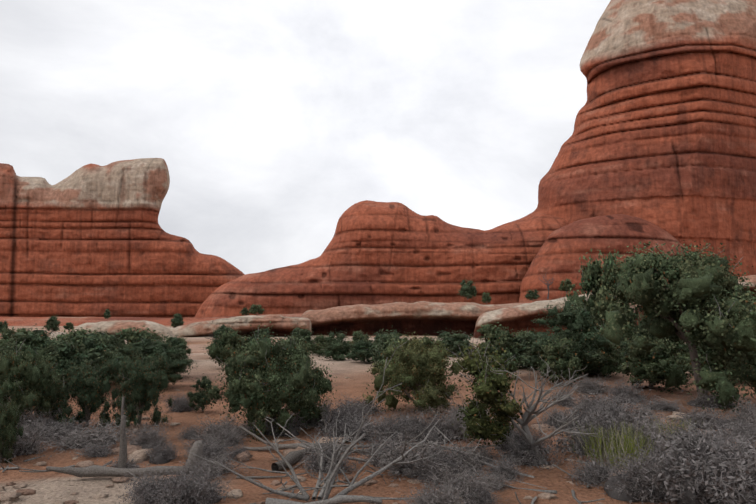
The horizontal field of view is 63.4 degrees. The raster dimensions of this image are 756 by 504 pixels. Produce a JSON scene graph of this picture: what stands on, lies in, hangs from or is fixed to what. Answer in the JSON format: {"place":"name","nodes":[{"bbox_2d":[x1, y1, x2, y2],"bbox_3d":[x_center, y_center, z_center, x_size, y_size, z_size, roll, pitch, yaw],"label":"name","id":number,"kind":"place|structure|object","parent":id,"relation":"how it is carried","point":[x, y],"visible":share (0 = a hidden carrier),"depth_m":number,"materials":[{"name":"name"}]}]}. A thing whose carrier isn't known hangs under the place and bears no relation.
{"place":"outdoors","nodes":[
{"label":"outdoors","id":0,"kind":"place"},
{"bbox_2d":[0,158,244,317],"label":"butte","id":1,"kind":"object","parent":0,"point":[91,240],"visible":0.85,"depth_m":149.24,"materials":[{"name":"red stone"}]},
{"bbox_2d":[0,302,531,325],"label":"apron","id":2,"kind":"object","parent":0,"point":[31,321],"visible":0.04,"depth_m":100.64,"materials":[{"name":"stone"}]},
{"bbox_2d":[0,0,610,274],"label":"sky","id":3,"kind":"structure","parent":0,"point":[268,120],"materials":[{"name":"white"}]},
{"bbox_2d":[0,326,755,503],"bbox_3d":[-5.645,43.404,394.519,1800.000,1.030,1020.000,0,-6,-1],"label":"ground","id":4,"kind":"structure","parent":0,"point":[52,487],"depth_m":7.51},
{"bbox_2d":[0,401,24,462],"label":"bush","id":5,"kind":"object","parent":4,"relation":"on","point":[10,417],"visible":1,"depth_m":7.00,"materials":[{"name":"green plant"}]},
{"bbox_2d":[0,326,28,355],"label":"tree","id":6,"kind":"object","parent":4,"relation":"on","point":[4,338],"visible":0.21,"depth_m":24.99,"materials":[{"name":"green plant"}]},
{"bbox_2d":[0,324,59,366],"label":"tree","id":7,"kind":"object","parent":4,"relation":"on","point":[21,337],"visible":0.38,"depth_m":18.19,"materials":[{"name":"green plant"}]},
{"bbox_2d":[0,331,63,338],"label":"ledge slab","id":8,"kind":"structure","parent":4,"relation":"on","point":[55,334],"depth_m":46.15,"materials":[{"name":"stone"}]},
{"bbox_2d":[42,315,60,331],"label":"bush","id":9,"kind":"object","parent":8,"relation":"on","point":[52,323],"visible":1,"depth_m":47.07,"materials":[{"name":"green plant"}]},
{"bbox_2d":[2,409,65,460],"bbox_3d":[-4.384,2.207,7.386,1.149,0.529,1.121,-6,-8,42],"label":"blackbrush","id":10,"kind":"object","parent":4,"relation":"on","point":[26,445],"visible":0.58,"depth_m":7.39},
{"bbox_2d":[0,331,69,421],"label":"bush","id":11,"kind":"object","parent":4,"relation":"on","point":[25,383],"visible":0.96,"depth_m":8.74,"materials":[{"name":"green plant"}]},
{"bbox_2d":[19,404,73,432],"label":"blackbrush","id":12,"kind":"object","parent":4,"relation":"on","point":[40,418],"visible":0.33,"depth_m":8.82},
{"bbox_2d":[0,428,111,472],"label":"sticks","id":13,"kind":"object","parent":4,"relation":"on","point":[17,467],"visible":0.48,"depth_m":6.74,"materials":[{"name":"grey wood"}]},
{"bbox_2d":[18,412,103,443],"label":"blackbrush","id":14,"kind":"object","parent":4,"relation":"on","point":[57,426],"visible":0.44,"depth_m":8.36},
{"bbox_2d":[34,330,114,392],"bbox_3d":[-6.829,2.480,13.728,1.752,1.465,1.650,0,-6,2],"label":"tree","id":15,"kind":"object","parent":4,"relation":"on","point":[66,352],"visible":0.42,"depth_m":13.55,"materials":[{"name":"green plant"}]},
{"bbox_2d":[51,330,112,370],"bbox_3d":[-6.960,2.555,14.467,1.579,1.428,1.700,0,-6,3],"label":"tree","id":16,"kind":"object","parent":4,"relation":"on","point":[105,354],"visible":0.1,"depth_m":14.31,"materials":[{"name":"green plant"}]},
{"bbox_2d":[49,351,124,427],"bbox_3d":[-4.322,2.096,9.137,1.053,1.205,1.034,2,-7,-22],"label":"bush","id":17,"kind":"object","parent":4,"relation":"on","point":[86,381],"visible":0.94,"depth_m":8.99,"materials":[{"name":"green plant"}]},
{"bbox_2d":[73,439,115,459],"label":"blackbrush","id":18,"kind":"object","parent":4,"relation":"on","point":[98,451],"visible":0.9,"depth_m":7.28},
{"bbox_2d":[77,328,121,356],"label":"tree","id":19,"kind":"object","parent":4,"relation":"on","point":[109,338],"visible":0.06,"depth_m":16.21,"materials":[{"name":"green plant"}]},
{"bbox_2d":[40,413,162,453],"bbox_3d":[-3.700,2.378,8.064,1.629,0.327,1.590,0,-6,-5],"label":"blackbrush","id":20,"kind":"object","parent":4,"relation":"on","point":[99,435],"visible":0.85,"depth_m":7.85,"materials":[{"name":"plant"}]},
{"bbox_2d":[66,320,175,338],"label":"ledge block","id":21,"kind":"structure","parent":4,"relation":"on","point":[111,327],"depth_m":43.80,"materials":[{"name":"stone"}]},
{"bbox_2d":[46,397,202,477],"bbox_3d":[-2.616,1.928,6.374,1.521,0.801,0.301,1,-6,-6],"label":"fallen log","id":22,"kind":"object","parent":4,"relation":"on","point":[119,471],"visible":0.88,"depth_m":6.26,"materials":[{"name":"grey wood"}]},
{"bbox_2d":[99,347,175,432],"bbox_3d":[-3.554,2.058,9.187,1.082,1.309,1.062,5,-8,-37],"label":"bush","id":23,"kind":"object","parent":4,"relation":"on","point":[144,383],"visible":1,"depth_m":9.07,"materials":[{"name":"green plant"}]},
{"bbox_2d":[114,325,165,349],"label":"tree","id":24,"kind":"object","parent":4,"relation":"on","point":[129,335],"visible":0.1,"depth_m":16.76,"materials":[{"name":"green plant"}]},
{"bbox_2d":[112,418,171,448],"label":"blackbrush","id":25,"kind":"object","parent":4,"relation":"on","point":[142,439],"visible":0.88,"depth_m":7.71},
{"bbox_2d":[105,331,197,386],"bbox_3d":[-5.271,2.550,14.335,2.151,1.383,1.935,4,-8,-36],"label":"pinyon tree","id":26,"kind":"object","parent":4,"relation":"on","point":[145,346],"visible":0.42,"depth_m":14.03,"materials":[{"name":"green plant"}]},
{"bbox_2d":[141,438,180,464],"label":"blackbrush","id":27,"kind":"object","parent":4,"relation":"on","point":[165,455],"visible":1,"depth_m":7.07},
{"bbox_2d":[117,455,208,503],"bbox_3d":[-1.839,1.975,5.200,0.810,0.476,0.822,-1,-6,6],"label":"blackbrush","id":28,"kind":"object","parent":4,"relation":"on","point":[171,494],"visible":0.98,"depth_m":5.13,"materials":[{"name":"plant"}]},
{"bbox_2d":[146,333,192,373],"bbox_3d":[-5.843,2.826,16.702,1.546,1.308,1.456,-1,-6,10],"label":"bush","id":29,"kind":"object","parent":4,"relation":"on","point":[175,340],"visible":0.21,"depth_m":16.76,"materials":[{"name":"green plant"}]},
{"bbox_2d":[160,390,200,413],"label":"blackbrush","id":30,"kind":"object","parent":4,"relation":"on","point":[180,406],"visible":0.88,"depth_m":10.65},
{"bbox_2d":[148,458,238,503],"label":"blackbrush","id":31,"kind":"object","parent":4,"relation":"on","point":[212,494],"visible":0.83,"depth_m":5.34,"materials":[{"name":"plant"}]},
{"bbox_2d":[186,373,215,412],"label":"pinyon tree","id":32,"kind":"object","parent":4,"relation":"on","point":[196,397],"visible":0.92,"depth_m":10.43,"materials":[{"name":"green plant"}]},
{"bbox_2d":[182,431,240,464],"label":"blackbrush","id":33,"kind":"object","parent":4,"relation":"on","point":[207,452],"visible":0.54,"depth_m":6.90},
{"bbox_2d":[179,449,252,480],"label":"blackbrush","id":34,"kind":"object","parent":4,"relation":"on","point":[215,468],"visible":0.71,"depth_m":6.30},
{"bbox_2d":[125,454,316,503],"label":"sticks","id":35,"kind":"object","parent":4,"relation":"on","point":[256,477],"visible":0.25,"depth_m":6.25,"materials":[{"name":"grey wood"}]},
{"bbox_2d":[204,322,237,349],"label":"pinyon tree","id":36,"kind":"object","parent":4,"relation":"on","point":[217,332],"visible":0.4,"depth_m":25.18,"materials":[{"name":"green plant"}]},
{"bbox_2d":[191,407,257,440],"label":"blackbrush","id":37,"kind":"object","parent":4,"relation":"on","point":[227,425],"visible":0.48,"depth_m":8.21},
{"bbox_2d":[204,328,248,365],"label":"tree","id":38,"kind":"object","parent":4,"relation":"on","point":[225,343],"visible":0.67,"depth_m":19.58,"materials":[{"name":"green plant"}]},
{"bbox_2d":[206,425,248,445],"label":"blackbrush","id":39,"kind":"object","parent":4,"relation":"on","point":[235,437],"visible":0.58,"depth_m":7.93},
{"bbox_2d":[171,314,311,336],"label":"ledge","id":40,"kind":"object","parent":4,"relation":"on","point":[280,325],"visible":0.33,"depth_m":46.67,"materials":[{"name":"stone"}]},
{"bbox_2d":[199,321,336,441],"bbox_3d":[-1.522,1.821,8.816,1.987,1.727,1.821,-4,-7,32],"label":"round tree","id":41,"kind":"object","parent":4,"relation":"on","point":[271,381],"visible":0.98,"depth_m":8.55,"materials":[{"name":"green plant"}]},
{"bbox_2d":[250,408,310,436],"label":"blackbrush","id":42,"kind":"object","parent":4,"relation":"on","point":[294,428],"visible":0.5,"depth_m":8.52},
{"bbox_2d":[288,323,314,348],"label":"bush","id":43,"kind":"object","parent":4,"relation":"on","point":[302,332],"visible":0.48,"depth_m":27.53,"materials":[{"name":"green plant"}]},
{"bbox_2d":[240,426,374,470],"bbox_3d":[-0.876,2.280,7.112,1.718,0.294,1.277,0,-6,-1],"label":"fallen log","id":44,"kind":"object","parent":4,"relation":"on","point":[292,458],"visible":0.6,"depth_m":7.22,"materials":[{"name":"grey wood"}]},
{"bbox_2d":[288,392,343,427],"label":"blackbrush","id":45,"kind":"object","parent":4,"relation":"on","point":[315,420],"visible":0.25,"depth_m":9.24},
{"bbox_2d":[305,334,327,355],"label":"bush","id":46,"kind":"object","parent":4,"relation":"on","point":[319,342],"visible":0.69,"depth_m":26.17,"materials":[{"name":"green plant"}]},
{"bbox_2d":[293,431,366,476],"bbox_3d":[-0.530,2.154,6.620,0.825,0.432,0.839,-5,-8,38],"label":"blackbrush","id":47,"kind":"object","parent":4,"relation":"on","point":[313,466],"visible":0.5,"depth_m":6.53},
{"bbox_2d":[320,331,352,360],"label":"tree","id":48,"kind":"object","parent":4,"relation":"on","point":[338,346],"visible":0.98,"depth_m":23.54,"materials":[{"name":"green plant"}]},
{"bbox_2d":[0,367,684,503],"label":"stones","id":49,"kind":"object","parent":4,"relation":"on","point":[11,497],"visible":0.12,"depth_m":6.64,"materials":[{"name":"stone"}]},
{"bbox_2d":[305,409,383,443],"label":"blackbrush","id":50,"kind":"object","parent":4,"relation":"on","point":[353,426],"visible":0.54,"depth_m":8.20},
{"bbox_2d":[312,392,377,432],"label":"blackbrush","id":51,"kind":"object","parent":4,"relation":"on","point":[342,414],"visible":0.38,"depth_m":8.89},
{"bbox_2d":[188,342,504,503],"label":"dead branches","id":52,"kind":"object","parent":4,"relation":"on","point":[342,496],"visible":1,"depth_m":5.53,"materials":[{"name":"grey wood"}]},
{"bbox_2d":[341,337,377,362],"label":"pinyon tree","id":53,"kind":"object","parent":4,"relation":"on","point":[361,352],"visible":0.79,"depth_m":22.18,"materials":[{"name":"green plant"}]},
{"bbox_2d":[335,394,383,415],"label":"blackbrush","id":54,"kind":"object","parent":4,"relation":"on","point":[365,404],"visible":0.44,"depth_m":10.49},
{"bbox_2d":[351,431,409,469],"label":"blackbrush","id":55,"kind":"object","parent":4,"relation":"on","point":[376,447],"visible":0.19,"depth_m":6.87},
{"bbox_2d":[194,200,568,317],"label":"rock formation","id":56,"kind":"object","parent":4,"relation":"on","point":[374,252],"depth_m":118.85,"materials":[{"name":"red stone"}]},
{"bbox_2d":[457,278,477,299],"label":"bush","id":57,"kind":"object","parent":56,"relation":"on","point":[467,291],"visible":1,"depth_m":94.59,"materials":[{"name":"green plant"}]},
{"bbox_2d":[370,325,404,374],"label":"tree","id":58,"kind":"object","parent":4,"relation":"on","point":[384,339],"visible":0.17,"depth_m":17.16,"materials":[{"name":"green plant"}]},
{"bbox_2d":[276,423,498,474],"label":"sticks","id":59,"kind":"object","parent":4,"relation":"on","point":[362,460],"visible":0.25,"depth_m":7.09,"materials":[{"name":"grey wood"}]},
{"bbox_2d":[359,404,423,445],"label":"blackbrush","id":60,"kind":"object","parent":4,"relation":"on","point":[384,427],"visible":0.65,"depth_m":7.99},
{"bbox_2d":[301,301,501,335],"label":"ledge","id":61,"kind":"object","parent":4,"relation":"on","point":[421,318],"visible":0.44,"depth_m":50.54,"materials":[{"name":"stone"}]},
{"bbox_2d":[370,334,448,385],"bbox_3d":[0.673,2.552,14.213,1.948,1.316,1.810,3,-7,-24],"label":"bush","id":62,"kind":"object","parent":4,"relation":"on","point":[379,364],"depth_m":14.07,"materials":[{"name":"green plant"}]},
{"bbox_2d":[360,331,465,413],"bbox_3d":[0.678,2.101,10.605,1.712,1.516,1.803,-3,-7,27],"label":"olive tree","id":63,"kind":"object","parent":4,"relation":"on","point":[409,367],"visible":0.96,"depth_m":10.37,"materials":[{"name":"green plant"}]},
{"bbox_2d":[358,422,480,485],"bbox_3d":[0.444,2.103,6.457,1.377,0.513,1.411,-1,-6,11],"label":"blackbrush","id":64,"kind":"object","parent":4,"relation":"on","point":[399,469],"visible":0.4,"depth_m":6.37,"materials":[{"name":"plant"}]},
{"bbox_2d":[401,405,464,444],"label":"blackbrush","id":65,"kind":"object","parent":4,"relation":"on","point":[441,427],"visible":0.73,"depth_m":8.14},
{"bbox_2d":[395,473,478,503],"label":"blackbrush","id":66,"kind":"object","parent":4,"relation":"on","point":[447,498],"visible":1,"depth_m":5.12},
{"bbox_2d":[402,430,486,485],"bbox_3d":[0.615,2.092,6.233,0.823,0.490,0.933,4,-7,-30],"label":"blackbrush","id":67,"kind":"object","parent":4,"relation":"on","point":[425,470],"visible":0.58,"depth_m":6.13,"materials":[{"name":"plant"}]},
{"bbox_2d":[433,328,476,357],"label":"tree","id":68,"kind":"object","parent":4,"relation":"on","point":[453,341],"visible":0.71,"depth_m":24.99,"materials":[{"name":"green plant"}]},
{"bbox_2d":[426,437,489,477],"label":"blackbrush","id":69,"kind":"object","parent":4,"relation":"on","point":[474,463],"visible":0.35,"depth_m":6.48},
{"bbox_2d":[429,400,488,441],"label":"blackbrush","id":70,"kind":"object","parent":4,"relation":"on","point":[457,429],"visible":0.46,"depth_m":8.22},
{"bbox_2d":[422,457,509,503],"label":"blackbrush","id":71,"kind":"object","parent":4,"relation":"on","point":[464,474],"visible":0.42,"depth_m":5.50,"materials":[{"name":"plant"}]},
{"bbox_2d":[440,468,502,503],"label":"blackbrush","id":72,"kind":"object","parent":4,"relation":"on","point":[480,499],"visible":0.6,"depth_m":5.34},
{"bbox_2d":[460,439,499,466],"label":"blackbrush","id":73,"kind":"object","parent":4,"relation":"on","point":[484,454],"visible":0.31,"depth_m":6.90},
{"bbox_2d":[360,439,604,503],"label":"sticks","id":74,"kind":"object","parent":4,"relation":"on","point":[532,501],"visible":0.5,"depth_m":5.54,"materials":[{"name":"grey wood"}]},
{"bbox_2d":[474,467,516,491],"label":"blackbrush","id":75,"kind":"object","parent":4,"relation":"on","point":[491,476],"visible":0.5,"depth_m":5.86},
{"bbox_2d":[473,322,523,374],"bbox_3d":[3.264,2.680,16.583,1.412,1.642,1.520,-2,-6,18],"label":"tree","id":76,"kind":"object","parent":4,"relation":"on","point":[504,342],"visible":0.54,"depth_m":16.29,"materials":[{"name":"green plant"}]},
{"bbox_2d":[484,452,531,482],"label":"blackbrush","id":77,"kind":"object","parent":4,"relation":"on","point":[507,469],"visible":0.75,"depth_m":6.22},
{"bbox_2d":[447,333,600,464],"bbox_3d":[1.567,1.703,6.775,1.586,1.586,1.762,0,-6,-1],"label":"shrub","id":78,"kind":"object","parent":4,"relation":"on","point":[491,376],"visible":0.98,"depth_m":6.88,"materials":[{"name":"green plant"}]},
{"bbox_2d":[511,330,546,368],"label":"tree","id":79,"kind":"object","parent":4,"relation":"on","point":[522,349],"visible":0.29,"depth_m":19.15,"materials":[{"name":"green plant"}]},
{"bbox_2d":[495,421,574,471],"bbox_3d":[1.696,2.151,6.925,0.983,0.506,0.966,3,-7,-23],"label":"blackbrush","id":80,"kind":"object","parent":4,"relation":"on","point":[522,457],"visible":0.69,"depth_m":6.79,"materials":[{"name":"plant"}]},
{"bbox_2d":[434,426,668,493],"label":"sticks","id":81,"kind":"object","parent":4,"relation":"on","point":[546,491],"visible":0.31,"depth_m":6.24,"materials":[{"name":"grey wood"}]},
{"bbox_2d":[473,293,636,337],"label":"rock ledge","id":82,"kind":"object","parent":4,"relation":"on","point":[518,317],"visible":0.08,"depth_m":45.51,"materials":[{"name":"stone"}]},
{"bbox_2d":[531,405,580,429],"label":"blackbrush","id":83,"kind":"object","parent":4,"relation":"on","point":[549,421],"visible":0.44,"depth_m":8.99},
{"bbox_2d":[537,336,582,384],"bbox_3d":[4.395,2.670,14.874,1.099,1.288,1.183,-1,-6,13],"label":"bush","id":84,"kind":"object","parent":4,"relation":"on","point":[559,358],"visible":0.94,"depth_m":14.67,"materials":[{"name":"green plant"}]},
{"bbox_2d":[516,294,613,379],"bbox_3d":[5.013,2.248,16.205,2.635,2.476,2.371,3,-7,-27],"label":"pinyon tree","id":85,"kind":"object","parent":4,"relation":"on","point":[574,317],"visible":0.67,"depth_m":16.08,"materials":[{"name":"green plant"}]},
{"bbox_2d":[561,375,608,395],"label":"blackbrush","id":86,"kind":"object","parent":4,"relation":"on","point":[594,388],"visible":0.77,"depth_m":13.34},
{"bbox_2d":[555,399,617,428],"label":"blackbrush","id":87,"kind":"object","parent":4,"relation":"on","point":[581,417],"visible":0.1,"depth_m":9.07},
{"bbox_2d":[577,339,606,375],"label":"tree","id":88,"kind":"object","parent":4,"relation":"on","point":[595,364],"visible":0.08,"depth_m":16.54,"materials":[{"name":"green plant"}]},
{"bbox_2d":[561,443,626,488],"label":"blackbrush","id":89,"kind":"object","parent":4,"relation":"on","point":[590,470],"visible":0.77,"depth_m":6.07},
{"bbox_2d":[555,387,638,411],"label":"blackbrush","id":90,"kind":"object","parent":4,"relation":"on","point":[593,401],"visible":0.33,"depth_m":10.75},
{"bbox_2d":[572,426,623,458],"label":"dry shrub","id":91,"kind":"object","parent":4,"relation":"on","point":[590,442],"visible":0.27,"depth_m":7.19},
{"bbox_2d":[563,249,640,341],"bbox_3d":[9.569,2.200,26.007,2.964,4.818,2.754,-4,-7,33],"label":"tree","id":92,"kind":"object","parent":4,"relation":"on","point":[592,272],"visible":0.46,"depth_m":25.60,"materials":[{"name":"green plant"}]},
{"bbox_2d":[519,214,687,301],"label":"dome","id":93,"kind":"structure","parent":4,"relation":"on","point":[562,250],"depth_m":109.12,"materials":[{"name":"red stone"}]},
{"bbox_2d":[539,391,669,458],"bbox_3d":[2.713,2.089,7.522,1.503,0.775,1.477,-6,-8,43],"label":"blackbrush","id":94,"kind":"object","parent":4,"relation":"on","point":[576,443],"visible":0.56,"depth_m":7.40,"materials":[{"name":"plant"}]},
{"bbox_2d":[588,342,627,376],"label":"tree","id":95,"kind":"object","parent":4,"relation":"on","point":[609,366],"visible":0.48,"depth_m":16.75,"materials":[{"name":"green plant"}]},
{"bbox_2d":[563,421,670,469],"bbox_3d":[2.620,2.065,6.351,0.923,0.578,1.170,2,-6,-19],"label":"mormon tea","id":96,"kind":"object","parent":4,"relation":"on","point":[623,446],"visible":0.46,"depth_m":6.42,"materials":[{"name":"plant"}]},
{"bbox_2d":[581,388,652,427],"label":"blackbrush","id":97,"kind":"object","parent":4,"relation":"on","point":[616,407],"visible":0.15,"depth_m":9.03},
{"bbox_2d":[493,0,755,276],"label":"tower","id":98,"kind":"structure","parent":4,"relation":"on","point":[663,136],"depth_m":122.87,"materials":[{"name":"red stone"}]},
{"bbox_2d":[599,374,650,404],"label":"blackbrush","id":99,"kind":"object","parent":4,"relation":"on","point":[629,393],"visible":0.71,"depth_m":11.97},
{"bbox_2d":[594,433,687,503],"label":"blackbrush","id":100,"kind":"object","parent":4,"relation":"on","point":[622,486],"visible":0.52,"depth_m":5.50,"materials":[{"name":"plant"}]},
{"bbox_2d":[629,309,668,342],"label":"tree","id":101,"kind":"object","parent":4,"relation":"on","point":[644,332],"visible":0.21,"depth_m":24.26,"materials":[{"name":"green plant"}]},
{"bbox_2d":[615,400,689,433],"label":"blackbrush","id":102,"kind":"object","parent":4,"relation":"on","point":[643,422],"visible":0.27,"depth_m":8.67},
{"bbox_2d":[618,410,690,453],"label":"blackbrush","id":103,"kind":"object","parent":4,"relation":"on","point":[649,436],"visible":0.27,"depth_m":7.50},
{"bbox_2d":[616,338,693,389],"bbox_3d":[6.324,2.595,14.123,1.841,1.267,1.710,4,-7,-35],"label":"bush","id":104,"kind":"object","parent":4,"relation":"on","point":[652,367],"visible":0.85,"depth_m":13.80,"materials":[{"name":"green plant"}]},
{"bbox_2d":[632,395,688,412],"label":"blackbrush","id":105,"kind":"object","parent":4,"relation":"on","point":[663,405],"visible":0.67,"depth_m":10.89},
{"bbox_2d":[588,239,755,412],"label":"tree","id":106,"kind":"object","parent":4,"relation":"on","point":[703,302],"visible":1,"depth_m":11.64,"materials":[{"name":"green plant"}]},
{"bbox_2d":[593,389,755,503],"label":"blackbrush","id":107,"kind":"object","parent":4,"relation":"on","point":[716,477],"visible":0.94,"depth_m":5.25,"materials":[{"name":"plant"}]},
{"bbox_2d":[636,275,755,332],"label":"ledge","id":108,"kind":"object","parent":4,"relation":"on","point":[752,280],"depth_m":50.21,"materials":[{"name":"stone"}]},
{"bbox_2d":[654,415,741,463],"bbox_3d":[3.708,2.146,6.995,1.053,0.553,0.928,-1,-6,10],"label":"blackbrush","id":109,"kind":"object","parent":4,"relation":"on","point":[679,436],"visible":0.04,"depth_m":7.11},
{"bbox_2d":[662,412,744,445],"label":"blackbrush","id":110,"kind":"object","parent":4,"relation":"on","point":[678,429],"visible":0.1,"depth_m":7.48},
{"bbox_2d":[673,400,734,429],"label":"blackbrush","id":111,"kind":"object","parent":4,"relation":"on","point":[699,418],"visible":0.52,"depth_m":9.14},
{"bbox_2d":[682,345,738,384],"bbox_3d":[8.658,2.751,15.678,1.755,1.330,1.630,-2,-7,22],"label":"bush","id":112,"kind":"object","parent":4,"relation":"on","point":[699,354],"visible":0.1,"depth_m":15.39,"materials":[{"name":"green plant"}]},
{"bbox_2d":[682,391,741,407],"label":"blackbrush","id":113,"kind":"object","parent":4,"relation":"on","point":[702,401],"visible":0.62,"depth_m":11.35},
{"bbox_2d":[723,415,755,443],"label":"blackbrush","id":114,"kind":"object","parent":4,"relation":"on","point":[742,428],"visible":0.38,"depth_m":8.25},
{"bbox_2d":[725,396,755,427],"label":"blackbrush","id":115,"kind":"object","parent":4,"relation":"on","point":[753,414],"visible":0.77,"depth_m":8.99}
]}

